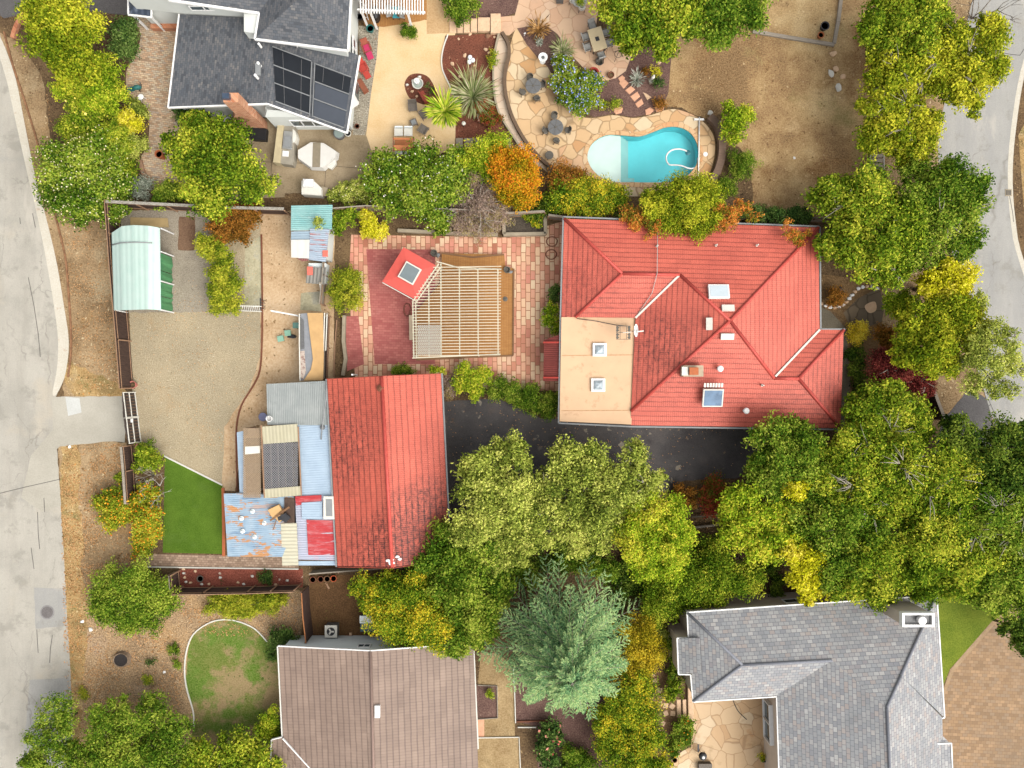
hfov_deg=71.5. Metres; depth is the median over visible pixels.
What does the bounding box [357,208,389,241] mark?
shrub
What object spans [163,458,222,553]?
artificial lawn
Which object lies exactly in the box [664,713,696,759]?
shrub
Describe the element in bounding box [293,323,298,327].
crate
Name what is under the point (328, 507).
skylight box
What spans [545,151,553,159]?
side table
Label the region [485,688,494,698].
shrub
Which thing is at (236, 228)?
shrub
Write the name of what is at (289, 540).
awning
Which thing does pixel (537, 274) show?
terrace
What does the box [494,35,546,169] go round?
stone walk
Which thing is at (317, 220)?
shrub
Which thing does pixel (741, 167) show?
shrub
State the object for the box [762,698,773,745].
bay window
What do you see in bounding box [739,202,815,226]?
shrub
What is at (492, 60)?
shrub
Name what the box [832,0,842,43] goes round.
timber edging
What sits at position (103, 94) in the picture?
shrub
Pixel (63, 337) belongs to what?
kerb
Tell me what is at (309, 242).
shed
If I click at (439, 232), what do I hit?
shrub
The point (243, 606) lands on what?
juniper
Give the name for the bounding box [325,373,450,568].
garage
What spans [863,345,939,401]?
japanese maple
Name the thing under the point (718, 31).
tree
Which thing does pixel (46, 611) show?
manhole cover
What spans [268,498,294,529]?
scrap pile
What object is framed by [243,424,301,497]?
lattice pergola
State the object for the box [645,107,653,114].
flat stone
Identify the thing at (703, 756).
kettle grill
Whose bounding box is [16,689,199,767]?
tree
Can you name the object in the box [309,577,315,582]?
plant pot
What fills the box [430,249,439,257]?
stone urn
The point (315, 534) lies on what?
shed
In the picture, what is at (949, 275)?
tree
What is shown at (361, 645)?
window
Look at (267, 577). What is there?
shrub
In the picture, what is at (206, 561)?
paved walk
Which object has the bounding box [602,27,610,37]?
dining chair
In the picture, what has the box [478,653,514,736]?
yard path
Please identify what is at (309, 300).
concrete slab
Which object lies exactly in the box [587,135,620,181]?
pool shelf
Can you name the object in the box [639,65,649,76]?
shrub
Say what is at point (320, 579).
plant pot
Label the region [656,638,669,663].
shrub
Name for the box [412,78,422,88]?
fountain
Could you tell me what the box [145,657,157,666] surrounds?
shrub
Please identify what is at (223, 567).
walk edging
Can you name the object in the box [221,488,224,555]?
brick border
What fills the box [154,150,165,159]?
plant pot
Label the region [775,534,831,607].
tree
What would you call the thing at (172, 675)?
leaf litter
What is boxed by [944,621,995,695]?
driveway edge
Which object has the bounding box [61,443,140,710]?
leaf litter
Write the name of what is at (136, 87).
peacock statue
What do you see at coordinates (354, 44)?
window
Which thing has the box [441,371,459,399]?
shrub
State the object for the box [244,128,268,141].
fire pit
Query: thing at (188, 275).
gravel strip
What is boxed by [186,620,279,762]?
lawn
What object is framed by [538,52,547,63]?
bird bath
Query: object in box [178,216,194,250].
dirt mat
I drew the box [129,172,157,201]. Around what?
shrub
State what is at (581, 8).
patio chair
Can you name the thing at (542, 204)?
shrub
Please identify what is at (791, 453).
tree
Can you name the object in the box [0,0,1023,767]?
ground
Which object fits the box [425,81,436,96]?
shrub
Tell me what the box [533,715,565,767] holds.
rose bush
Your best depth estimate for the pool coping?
62.44 m
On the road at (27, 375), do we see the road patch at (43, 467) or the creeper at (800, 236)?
the road patch at (43, 467)
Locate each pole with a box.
[325,313,327,350]
[694,117,703,175]
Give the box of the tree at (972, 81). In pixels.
[923,10,1014,121]
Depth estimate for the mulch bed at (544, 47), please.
62.48 m
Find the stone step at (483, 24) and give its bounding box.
[478,17,489,32]
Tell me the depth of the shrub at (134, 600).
60.25 m
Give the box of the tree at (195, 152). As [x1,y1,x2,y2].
[158,108,281,224]
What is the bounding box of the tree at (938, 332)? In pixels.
[885,285,996,380]
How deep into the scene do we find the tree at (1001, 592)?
57.04 m
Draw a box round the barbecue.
[372,6,380,22]
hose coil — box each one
[403,303,411,316]
[545,249,556,259]
[546,236,557,246]
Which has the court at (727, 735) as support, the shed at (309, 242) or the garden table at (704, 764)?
the garden table at (704, 764)
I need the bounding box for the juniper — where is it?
[201,588,290,621]
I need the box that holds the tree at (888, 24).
[851,0,957,68]
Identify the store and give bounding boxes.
[299,313,326,380]
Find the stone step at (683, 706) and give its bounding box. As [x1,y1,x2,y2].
[682,698,685,716]
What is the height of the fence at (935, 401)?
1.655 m
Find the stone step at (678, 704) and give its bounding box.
[676,699,680,716]
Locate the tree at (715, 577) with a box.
[636,532,768,629]
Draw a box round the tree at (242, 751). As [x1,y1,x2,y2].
[177,723,286,767]
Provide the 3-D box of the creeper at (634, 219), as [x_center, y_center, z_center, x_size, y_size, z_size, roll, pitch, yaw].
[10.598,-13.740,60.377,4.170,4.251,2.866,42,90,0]
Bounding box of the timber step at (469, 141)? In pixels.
[464,138,472,148]
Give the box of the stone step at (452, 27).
[449,20,456,32]
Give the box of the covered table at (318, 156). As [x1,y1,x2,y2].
[298,142,338,170]
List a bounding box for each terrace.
[349,222,563,390]
[506,29,714,195]
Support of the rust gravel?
on the concrete patio at (352, 150)
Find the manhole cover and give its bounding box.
[40,605,53,618]
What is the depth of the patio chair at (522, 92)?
62.03 m
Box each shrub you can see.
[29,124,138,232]
[46,52,131,119]
[52,92,108,147]
[76,685,90,701]
[82,551,184,639]
[89,484,135,535]
[93,113,141,176]
[104,13,141,63]
[113,470,126,483]
[115,105,148,138]
[121,479,164,560]
[125,94,151,124]
[127,132,151,161]
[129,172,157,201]
[131,437,165,474]
[135,467,162,488]
[138,476,169,506]
[140,673,155,687]
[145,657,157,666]
[151,178,183,211]
[166,641,179,656]
[170,108,211,126]
[170,657,181,670]
[192,231,247,317]
[202,200,262,247]
[252,703,280,742]
[255,568,273,586]
[263,624,300,662]
[312,216,325,230]
[325,178,372,204]
[325,262,366,315]
[329,203,363,236]
[355,135,477,231]
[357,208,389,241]
[399,21,418,39]
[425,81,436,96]
[426,360,493,403]
[432,221,452,238]
[439,0,482,27]
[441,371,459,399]
[442,168,515,247]
[453,126,512,183]
[474,99,505,129]
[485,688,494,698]
[486,46,500,71]
[507,541,623,592]
[513,546,661,607]
[522,207,542,228]
[524,190,562,223]
[539,298,559,335]
[541,169,632,219]
[543,155,587,197]
[546,53,608,119]
[546,283,559,304]
[555,741,598,767]
[575,0,584,6]
[598,99,608,110]
[608,96,622,109]
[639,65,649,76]
[650,64,662,77]
[651,75,664,89]
[652,95,668,111]
[655,622,669,640]
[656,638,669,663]
[657,675,684,703]
[663,637,682,681]
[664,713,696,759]
[672,481,699,509]
[691,529,786,596]
[697,468,731,518]
[713,173,739,199]
[725,147,763,183]
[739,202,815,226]
[757,751,766,761]
[825,284,849,309]
[843,341,869,398]
[845,318,870,346]
[870,321,896,352]
[881,287,915,321]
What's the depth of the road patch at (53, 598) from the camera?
62.48 m
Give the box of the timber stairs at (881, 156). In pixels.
[870,154,884,175]
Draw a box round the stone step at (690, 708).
[687,686,693,720]
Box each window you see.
[188,5,214,10]
[289,120,325,126]
[352,35,356,53]
[352,82,358,108]
[357,643,371,647]
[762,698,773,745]
[781,598,811,603]
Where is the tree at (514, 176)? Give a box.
[484,141,543,214]
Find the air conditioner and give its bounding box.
[325,622,338,637]
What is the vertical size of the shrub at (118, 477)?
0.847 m
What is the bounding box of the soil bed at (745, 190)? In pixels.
[706,113,752,213]
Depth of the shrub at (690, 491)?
61.58 m
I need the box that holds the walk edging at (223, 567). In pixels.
[146,566,298,569]
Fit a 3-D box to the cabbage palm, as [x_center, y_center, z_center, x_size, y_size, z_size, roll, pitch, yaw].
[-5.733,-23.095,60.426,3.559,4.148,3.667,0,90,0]
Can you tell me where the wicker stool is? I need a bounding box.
[409,118,417,126]
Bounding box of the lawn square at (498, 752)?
[478,738,519,767]
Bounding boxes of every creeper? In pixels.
[617,203,663,241]
[706,197,764,236]
[779,218,812,246]
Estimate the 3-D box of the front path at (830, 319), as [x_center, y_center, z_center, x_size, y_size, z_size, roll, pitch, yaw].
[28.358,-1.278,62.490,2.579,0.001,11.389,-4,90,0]
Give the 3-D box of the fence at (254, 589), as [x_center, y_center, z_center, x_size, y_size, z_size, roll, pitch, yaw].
[-23.688,17.721,61.373,10.467,2.255,0.254,-1,90,0]
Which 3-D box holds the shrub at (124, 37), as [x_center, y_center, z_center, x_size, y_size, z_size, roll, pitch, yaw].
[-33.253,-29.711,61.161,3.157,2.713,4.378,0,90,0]
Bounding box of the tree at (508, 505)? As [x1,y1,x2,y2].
[442,428,551,577]
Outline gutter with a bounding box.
[1008,60,1023,274]
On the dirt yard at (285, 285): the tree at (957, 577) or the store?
the store
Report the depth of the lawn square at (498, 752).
62.49 m
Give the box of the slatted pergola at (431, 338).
[412,261,500,358]
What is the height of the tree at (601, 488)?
7.122 m
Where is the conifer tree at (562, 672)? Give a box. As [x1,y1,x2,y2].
[476,553,647,720]
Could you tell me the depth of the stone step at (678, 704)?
62.38 m
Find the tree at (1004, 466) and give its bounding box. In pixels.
[932,409,1023,505]
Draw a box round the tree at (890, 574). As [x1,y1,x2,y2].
[820,532,939,615]
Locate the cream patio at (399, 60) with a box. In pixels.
[366,20,455,155]
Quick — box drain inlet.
[1005,189,1011,195]
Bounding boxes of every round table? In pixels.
[525,78,540,93]
[548,119,562,134]
[572,0,586,6]
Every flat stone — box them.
[614,107,622,113]
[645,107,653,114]
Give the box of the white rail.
[271,310,298,316]
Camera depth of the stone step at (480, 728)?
62.48 m
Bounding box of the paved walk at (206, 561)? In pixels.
[146,554,298,567]
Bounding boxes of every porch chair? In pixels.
[385,5,392,18]
[392,6,399,19]
[397,6,405,19]
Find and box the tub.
[259,413,266,420]
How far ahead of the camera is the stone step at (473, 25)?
62.20 m
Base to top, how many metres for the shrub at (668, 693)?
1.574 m
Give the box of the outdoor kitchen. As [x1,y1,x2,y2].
[273,125,299,167]
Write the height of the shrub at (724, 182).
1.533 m
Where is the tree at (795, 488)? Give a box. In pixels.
[781,478,812,502]
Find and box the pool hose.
[665,148,697,168]
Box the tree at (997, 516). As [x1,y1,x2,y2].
[945,474,1023,564]
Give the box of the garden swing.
[393,126,413,154]
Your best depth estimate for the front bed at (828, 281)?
62.49 m
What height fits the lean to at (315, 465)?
2.650 m
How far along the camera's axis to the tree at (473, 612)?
58.04 m
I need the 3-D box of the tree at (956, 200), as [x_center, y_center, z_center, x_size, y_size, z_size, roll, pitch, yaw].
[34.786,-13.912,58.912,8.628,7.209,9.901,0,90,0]
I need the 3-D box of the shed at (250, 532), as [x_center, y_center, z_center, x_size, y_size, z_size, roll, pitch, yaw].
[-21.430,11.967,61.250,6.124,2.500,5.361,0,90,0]
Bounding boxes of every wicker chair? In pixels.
[407,99,417,112]
[417,123,428,135]
[418,106,428,120]
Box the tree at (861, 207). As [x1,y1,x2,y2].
[800,157,934,293]
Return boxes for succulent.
[535,36,542,45]
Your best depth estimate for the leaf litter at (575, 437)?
62.46 m
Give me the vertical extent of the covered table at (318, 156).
0.715 m
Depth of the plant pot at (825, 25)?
62.10 m
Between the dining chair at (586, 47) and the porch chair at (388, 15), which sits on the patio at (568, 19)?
the dining chair at (586, 47)
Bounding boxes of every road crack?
[2,213,59,662]
[986,49,1023,421]
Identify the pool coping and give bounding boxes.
[583,122,702,186]
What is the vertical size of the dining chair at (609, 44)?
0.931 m
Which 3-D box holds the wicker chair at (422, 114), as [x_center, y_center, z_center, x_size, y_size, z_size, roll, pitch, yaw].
[-7.628,-23.573,62.035,0.844,0.931,0.790,-35,90,0]
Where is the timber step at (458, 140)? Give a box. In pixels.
[456,138,462,148]
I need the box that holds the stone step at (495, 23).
[491,13,500,34]
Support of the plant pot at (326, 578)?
on the yard at (334, 603)
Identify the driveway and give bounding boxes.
[442,399,777,542]
[941,609,1023,767]
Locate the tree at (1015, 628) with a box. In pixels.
[993,614,1023,657]
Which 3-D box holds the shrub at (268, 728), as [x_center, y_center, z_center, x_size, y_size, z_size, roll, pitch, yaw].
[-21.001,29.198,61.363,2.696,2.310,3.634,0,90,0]
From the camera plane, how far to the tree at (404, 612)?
58.67 m
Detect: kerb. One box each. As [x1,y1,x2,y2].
[0,38,68,395]
[10,12,23,38]
[138,159,159,187]
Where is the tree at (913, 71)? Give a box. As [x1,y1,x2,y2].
[856,30,963,109]
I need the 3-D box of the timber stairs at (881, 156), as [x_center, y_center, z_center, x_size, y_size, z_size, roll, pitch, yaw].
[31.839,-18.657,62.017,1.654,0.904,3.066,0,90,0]
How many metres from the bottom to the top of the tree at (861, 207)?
7.473 m
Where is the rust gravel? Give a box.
[285,192,330,202]
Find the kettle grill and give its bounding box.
[697,744,706,760]
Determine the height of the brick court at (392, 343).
0.001 m
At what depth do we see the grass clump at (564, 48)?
61.67 m
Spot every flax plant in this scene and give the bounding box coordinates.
[447,59,501,120]
[526,10,551,40]
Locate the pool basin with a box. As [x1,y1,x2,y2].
[590,127,697,181]
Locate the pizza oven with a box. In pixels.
[302,179,328,197]
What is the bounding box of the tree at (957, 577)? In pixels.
[884,503,1014,609]
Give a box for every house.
[127,0,360,133]
[270,635,478,767]
[558,216,844,429]
[668,589,952,767]
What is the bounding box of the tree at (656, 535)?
[611,486,699,587]
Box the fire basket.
[595,58,603,64]
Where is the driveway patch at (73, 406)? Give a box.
[65,397,80,415]
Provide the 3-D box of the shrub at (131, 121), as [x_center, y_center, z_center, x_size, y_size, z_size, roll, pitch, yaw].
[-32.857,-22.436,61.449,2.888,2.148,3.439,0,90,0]
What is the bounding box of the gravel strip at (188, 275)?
[120,210,211,312]
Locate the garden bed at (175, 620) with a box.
[77,570,301,767]
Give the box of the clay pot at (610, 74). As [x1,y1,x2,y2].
[608,71,613,78]
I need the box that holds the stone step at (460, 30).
[457,23,462,32]
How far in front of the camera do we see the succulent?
62.21 m
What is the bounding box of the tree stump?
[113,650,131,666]
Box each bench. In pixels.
[409,315,412,339]
[418,91,428,104]
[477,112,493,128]
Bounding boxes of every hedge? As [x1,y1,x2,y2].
[390,361,417,374]
[484,373,557,422]
[586,666,676,767]
[604,610,664,683]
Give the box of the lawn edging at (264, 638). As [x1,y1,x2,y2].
[184,619,266,723]
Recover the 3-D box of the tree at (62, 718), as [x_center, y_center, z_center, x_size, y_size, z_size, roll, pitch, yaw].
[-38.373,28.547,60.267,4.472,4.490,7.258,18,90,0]
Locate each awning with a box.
[281,523,299,565]
[543,335,560,380]
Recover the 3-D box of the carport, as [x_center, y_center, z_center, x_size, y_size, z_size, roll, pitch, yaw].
[-31.816,-9.786,61.086,4.266,2.828,7.149,0,90,0]
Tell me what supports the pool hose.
on the pool water
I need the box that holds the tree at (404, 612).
[346,566,454,658]
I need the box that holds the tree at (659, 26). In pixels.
[587,0,711,63]
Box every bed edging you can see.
[333,320,336,376]
[441,34,454,97]
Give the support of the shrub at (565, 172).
on the pool terrace at (532, 117)
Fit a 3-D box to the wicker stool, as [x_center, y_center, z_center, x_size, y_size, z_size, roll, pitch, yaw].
[-8.594,-22.875,62.280,0.600,0.440,0.600,-22,90,0]
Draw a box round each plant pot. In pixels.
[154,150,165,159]
[197,576,202,581]
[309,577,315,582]
[317,576,323,582]
[324,576,329,581]
[330,575,336,581]
[366,24,373,32]
[817,32,823,38]
[820,21,829,30]
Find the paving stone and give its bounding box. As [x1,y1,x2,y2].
[865,302,876,312]
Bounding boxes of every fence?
[104,199,134,388]
[105,200,290,215]
[120,445,135,503]
[168,570,181,591]
[171,583,301,594]
[300,586,312,642]
[309,566,407,575]
[319,261,327,305]
[325,316,331,378]
[332,205,490,214]
[505,210,544,216]
[547,214,562,220]
[739,215,832,223]
[925,389,944,419]
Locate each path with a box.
[427,0,453,33]
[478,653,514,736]
[653,669,682,741]
[819,307,850,432]
[844,289,883,325]
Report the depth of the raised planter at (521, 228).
62.25 m
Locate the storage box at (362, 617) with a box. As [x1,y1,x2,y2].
[360,613,375,631]
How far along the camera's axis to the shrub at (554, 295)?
61.41 m
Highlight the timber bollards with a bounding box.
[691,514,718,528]
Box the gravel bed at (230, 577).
[179,569,302,586]
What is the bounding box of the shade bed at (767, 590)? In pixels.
[628,569,782,695]
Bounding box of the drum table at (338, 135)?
[333,130,344,139]
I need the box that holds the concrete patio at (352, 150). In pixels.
[209,117,372,199]
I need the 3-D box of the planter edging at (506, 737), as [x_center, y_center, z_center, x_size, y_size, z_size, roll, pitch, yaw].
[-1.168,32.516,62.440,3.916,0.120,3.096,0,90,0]
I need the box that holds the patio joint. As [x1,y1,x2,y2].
[247,143,362,194]
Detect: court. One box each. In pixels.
[126,17,185,186]
[346,316,363,370]
[366,249,434,363]
[670,698,764,767]
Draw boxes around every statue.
[127,81,141,91]
[648,75,654,83]
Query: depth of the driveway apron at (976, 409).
62.48 m
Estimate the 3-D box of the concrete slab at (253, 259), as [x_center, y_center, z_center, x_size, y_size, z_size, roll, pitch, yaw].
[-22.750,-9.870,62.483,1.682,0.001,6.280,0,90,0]
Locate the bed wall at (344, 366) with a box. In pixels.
[341,315,347,375]
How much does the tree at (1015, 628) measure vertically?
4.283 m
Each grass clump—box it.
[549,33,577,60]
[629,66,645,86]
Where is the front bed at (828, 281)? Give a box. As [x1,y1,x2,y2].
[821,275,881,397]
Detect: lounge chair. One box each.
[357,78,368,94]
[359,37,373,59]
[359,57,370,79]
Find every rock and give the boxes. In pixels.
[828,70,833,77]
[829,51,836,56]
[835,83,840,91]
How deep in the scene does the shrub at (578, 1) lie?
61.47 m
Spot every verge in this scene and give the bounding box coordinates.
[0,33,121,396]
[58,441,144,599]
[869,0,992,438]
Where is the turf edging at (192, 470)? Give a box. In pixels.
[163,455,222,485]
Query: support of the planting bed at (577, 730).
on the ground at (528, 736)
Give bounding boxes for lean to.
[237,431,248,492]
[266,381,327,424]
[297,425,333,495]
[306,263,328,283]
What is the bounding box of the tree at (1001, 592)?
[959,536,1023,621]
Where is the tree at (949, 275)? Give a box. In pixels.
[910,256,983,302]
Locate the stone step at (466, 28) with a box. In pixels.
[463,19,469,32]
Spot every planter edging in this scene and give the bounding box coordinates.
[478,684,497,719]
[478,736,520,767]
[513,669,515,722]
[516,720,547,722]
[518,726,535,727]
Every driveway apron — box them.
[52,396,124,448]
[934,391,993,458]
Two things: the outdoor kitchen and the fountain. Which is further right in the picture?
the fountain
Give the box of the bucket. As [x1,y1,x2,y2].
[266,415,272,421]
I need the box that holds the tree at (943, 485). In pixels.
[885,436,987,546]
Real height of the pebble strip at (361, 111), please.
0.001 m
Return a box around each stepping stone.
[619,79,627,88]
[625,86,634,93]
[630,92,639,100]
[635,99,643,107]
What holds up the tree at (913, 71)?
on the ground at (528, 736)
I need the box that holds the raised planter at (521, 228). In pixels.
[502,214,546,236]
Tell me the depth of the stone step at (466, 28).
62.27 m
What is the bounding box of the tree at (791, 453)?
[740,410,835,511]
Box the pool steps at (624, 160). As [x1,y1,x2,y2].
[621,137,633,181]
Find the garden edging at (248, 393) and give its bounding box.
[235,234,262,490]
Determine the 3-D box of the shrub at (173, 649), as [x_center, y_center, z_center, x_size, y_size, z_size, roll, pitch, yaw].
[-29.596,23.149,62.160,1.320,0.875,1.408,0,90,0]
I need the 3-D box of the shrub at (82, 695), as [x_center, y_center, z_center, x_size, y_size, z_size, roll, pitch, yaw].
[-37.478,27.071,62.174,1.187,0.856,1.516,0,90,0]
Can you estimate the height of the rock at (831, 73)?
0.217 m
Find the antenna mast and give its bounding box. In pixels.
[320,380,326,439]
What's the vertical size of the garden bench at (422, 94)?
0.885 m
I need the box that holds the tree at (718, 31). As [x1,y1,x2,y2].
[681,0,778,52]
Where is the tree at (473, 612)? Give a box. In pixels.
[408,516,518,660]
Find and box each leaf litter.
[46,94,117,389]
[59,445,87,753]
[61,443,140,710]
[65,361,126,396]
[77,594,298,750]
[131,241,256,451]
[448,400,733,484]
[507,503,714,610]
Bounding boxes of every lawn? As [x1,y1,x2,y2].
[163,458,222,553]
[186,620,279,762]
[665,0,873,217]
[938,594,1014,684]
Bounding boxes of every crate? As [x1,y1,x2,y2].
[277,335,284,341]
[284,330,290,335]
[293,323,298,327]
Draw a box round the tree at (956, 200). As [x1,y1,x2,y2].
[892,151,996,272]
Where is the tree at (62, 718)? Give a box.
[20,690,79,767]
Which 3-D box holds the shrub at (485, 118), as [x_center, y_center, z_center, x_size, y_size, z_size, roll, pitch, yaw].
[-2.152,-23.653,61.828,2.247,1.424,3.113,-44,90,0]
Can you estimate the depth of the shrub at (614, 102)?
61.99 m
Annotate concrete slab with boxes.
[244,236,260,306]
[300,291,320,310]
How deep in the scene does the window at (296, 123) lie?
60.91 m
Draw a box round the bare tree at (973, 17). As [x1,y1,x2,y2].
[948,0,1020,23]
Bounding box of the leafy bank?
[1018,125,1023,202]
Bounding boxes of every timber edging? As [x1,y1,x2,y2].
[752,30,834,46]
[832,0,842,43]
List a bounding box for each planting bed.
[476,684,496,717]
[515,664,630,767]
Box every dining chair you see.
[581,32,589,42]
[582,42,591,52]
[587,18,596,28]
[596,50,605,59]
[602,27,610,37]
[605,38,613,47]
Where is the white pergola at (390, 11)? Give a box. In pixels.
[357,0,424,29]
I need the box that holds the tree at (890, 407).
[838,373,937,450]
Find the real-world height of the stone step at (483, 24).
0.350 m
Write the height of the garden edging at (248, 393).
0.120 m
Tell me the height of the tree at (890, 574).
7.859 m
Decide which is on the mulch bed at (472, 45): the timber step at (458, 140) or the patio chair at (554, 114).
the timber step at (458, 140)
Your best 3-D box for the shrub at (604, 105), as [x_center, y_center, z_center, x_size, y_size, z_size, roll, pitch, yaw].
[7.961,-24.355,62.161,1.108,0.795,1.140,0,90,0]
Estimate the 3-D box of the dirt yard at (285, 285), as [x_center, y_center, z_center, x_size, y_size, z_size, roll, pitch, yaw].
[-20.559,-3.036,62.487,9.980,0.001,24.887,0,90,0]
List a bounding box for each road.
[0,0,126,17]
[0,37,72,767]
[938,0,1023,449]
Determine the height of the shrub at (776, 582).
1.940 m
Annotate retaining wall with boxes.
[492,33,518,146]
[501,31,556,173]
[706,113,725,180]
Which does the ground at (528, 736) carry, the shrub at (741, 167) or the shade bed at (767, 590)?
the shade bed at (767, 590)
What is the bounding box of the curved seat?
[588,67,598,72]
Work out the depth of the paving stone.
62.48 m
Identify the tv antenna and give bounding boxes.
[616,324,643,339]
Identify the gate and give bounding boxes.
[122,392,141,443]
[239,305,261,311]
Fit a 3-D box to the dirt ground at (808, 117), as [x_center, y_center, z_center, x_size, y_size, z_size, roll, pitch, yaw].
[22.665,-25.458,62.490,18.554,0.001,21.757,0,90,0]
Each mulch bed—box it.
[404,73,439,106]
[442,34,512,150]
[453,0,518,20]
[517,26,564,95]
[586,43,670,116]
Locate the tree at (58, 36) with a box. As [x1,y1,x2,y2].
[13,0,111,93]
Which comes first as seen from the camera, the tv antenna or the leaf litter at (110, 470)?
the tv antenna
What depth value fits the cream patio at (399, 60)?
62.49 m
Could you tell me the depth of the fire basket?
62.15 m
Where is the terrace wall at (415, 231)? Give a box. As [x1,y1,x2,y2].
[397,229,497,236]
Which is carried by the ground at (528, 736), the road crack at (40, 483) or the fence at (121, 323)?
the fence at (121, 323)
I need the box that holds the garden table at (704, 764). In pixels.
[698,761,711,767]
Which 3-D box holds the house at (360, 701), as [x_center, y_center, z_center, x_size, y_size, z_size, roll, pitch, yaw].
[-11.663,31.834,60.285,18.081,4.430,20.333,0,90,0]
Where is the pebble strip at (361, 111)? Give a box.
[353,26,378,134]
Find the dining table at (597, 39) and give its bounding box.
[587,26,606,54]
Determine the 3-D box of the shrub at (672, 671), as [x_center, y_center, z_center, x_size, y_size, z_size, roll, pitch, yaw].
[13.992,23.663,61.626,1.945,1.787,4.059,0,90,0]
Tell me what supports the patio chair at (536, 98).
on the pool terrace at (532, 117)
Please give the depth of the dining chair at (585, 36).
62.04 m
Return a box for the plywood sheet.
[130,217,168,226]
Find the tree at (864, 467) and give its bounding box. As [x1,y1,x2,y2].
[801,418,931,537]
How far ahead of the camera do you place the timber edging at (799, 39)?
62.30 m
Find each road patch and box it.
[21,427,60,511]
[22,678,71,767]
[34,587,65,628]
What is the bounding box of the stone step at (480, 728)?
[478,720,483,738]
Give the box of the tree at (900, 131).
[852,84,946,175]
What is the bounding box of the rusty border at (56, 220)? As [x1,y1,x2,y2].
[3,31,71,376]
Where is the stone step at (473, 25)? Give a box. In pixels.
[471,18,476,32]
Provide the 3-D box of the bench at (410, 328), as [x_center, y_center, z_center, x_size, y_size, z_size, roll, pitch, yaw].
[-8.765,-4.933,62.275,0.465,0.450,2.172,0,90,0]
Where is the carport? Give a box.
[112,225,173,312]
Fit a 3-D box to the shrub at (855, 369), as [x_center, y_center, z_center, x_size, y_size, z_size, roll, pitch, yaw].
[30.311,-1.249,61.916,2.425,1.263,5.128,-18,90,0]
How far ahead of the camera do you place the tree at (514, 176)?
59.20 m
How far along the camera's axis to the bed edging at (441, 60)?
62.40 m
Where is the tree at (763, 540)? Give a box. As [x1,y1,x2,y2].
[712,480,811,568]
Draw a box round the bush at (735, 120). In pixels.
[718,99,756,146]
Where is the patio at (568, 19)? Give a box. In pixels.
[490,0,630,80]
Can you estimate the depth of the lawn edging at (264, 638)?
62.40 m
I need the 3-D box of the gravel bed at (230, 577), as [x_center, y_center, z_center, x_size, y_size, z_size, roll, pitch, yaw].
[-23.812,17.062,62.487,10.875,0.001,1.625,0,90,0]
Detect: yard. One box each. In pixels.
[125,210,260,483]
[222,211,334,490]
[309,573,459,634]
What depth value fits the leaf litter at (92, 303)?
62.47 m
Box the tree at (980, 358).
[953,287,1023,401]
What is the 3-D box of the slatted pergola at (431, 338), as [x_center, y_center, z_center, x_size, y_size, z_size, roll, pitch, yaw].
[-4.664,-6.253,61.140,7.532,2.720,8.220,0,90,0]
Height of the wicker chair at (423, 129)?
0.931 m
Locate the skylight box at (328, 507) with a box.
[323,496,334,518]
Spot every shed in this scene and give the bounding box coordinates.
[224,493,295,556]
[291,205,334,261]
[295,495,336,564]
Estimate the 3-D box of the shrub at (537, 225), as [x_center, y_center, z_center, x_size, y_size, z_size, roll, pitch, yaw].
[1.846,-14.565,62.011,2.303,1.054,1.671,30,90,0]
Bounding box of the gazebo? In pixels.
[382,247,435,300]
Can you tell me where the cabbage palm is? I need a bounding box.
[421,85,462,129]
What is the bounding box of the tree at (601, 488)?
[522,433,669,562]
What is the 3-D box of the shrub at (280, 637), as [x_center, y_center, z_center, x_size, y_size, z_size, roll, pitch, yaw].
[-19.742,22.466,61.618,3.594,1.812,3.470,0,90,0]
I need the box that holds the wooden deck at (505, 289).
[415,252,514,360]
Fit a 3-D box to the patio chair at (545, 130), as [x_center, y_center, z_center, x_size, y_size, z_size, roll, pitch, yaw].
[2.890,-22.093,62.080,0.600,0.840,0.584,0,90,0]
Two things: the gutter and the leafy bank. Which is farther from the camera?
the leafy bank
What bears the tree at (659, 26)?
on the mulch bed at (613, 87)
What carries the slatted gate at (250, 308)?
on the garden edging at (248, 393)
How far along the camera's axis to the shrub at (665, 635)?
61.58 m
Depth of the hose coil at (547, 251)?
62.40 m
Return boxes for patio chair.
[519,88,525,97]
[527,73,532,79]
[533,95,539,101]
[540,79,545,88]
[542,126,548,134]
[551,111,557,119]
[553,137,559,144]
[565,125,571,133]
[578,6,585,12]
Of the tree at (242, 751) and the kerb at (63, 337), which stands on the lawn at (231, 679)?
the tree at (242, 751)
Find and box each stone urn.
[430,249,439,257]
[504,266,512,272]
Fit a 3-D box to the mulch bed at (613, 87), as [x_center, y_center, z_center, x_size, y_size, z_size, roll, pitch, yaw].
[9.875,-27.031,62.478,8.250,0.001,7.188,0,90,0]
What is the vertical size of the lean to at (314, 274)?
1.560 m
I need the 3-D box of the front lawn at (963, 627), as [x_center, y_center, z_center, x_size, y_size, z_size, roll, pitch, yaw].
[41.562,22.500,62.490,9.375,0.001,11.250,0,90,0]
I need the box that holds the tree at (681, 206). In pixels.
[638,168,729,246]
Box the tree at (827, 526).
[778,488,899,593]
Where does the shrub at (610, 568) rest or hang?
on the ground at (528, 736)
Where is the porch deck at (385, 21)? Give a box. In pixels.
[362,0,426,26]

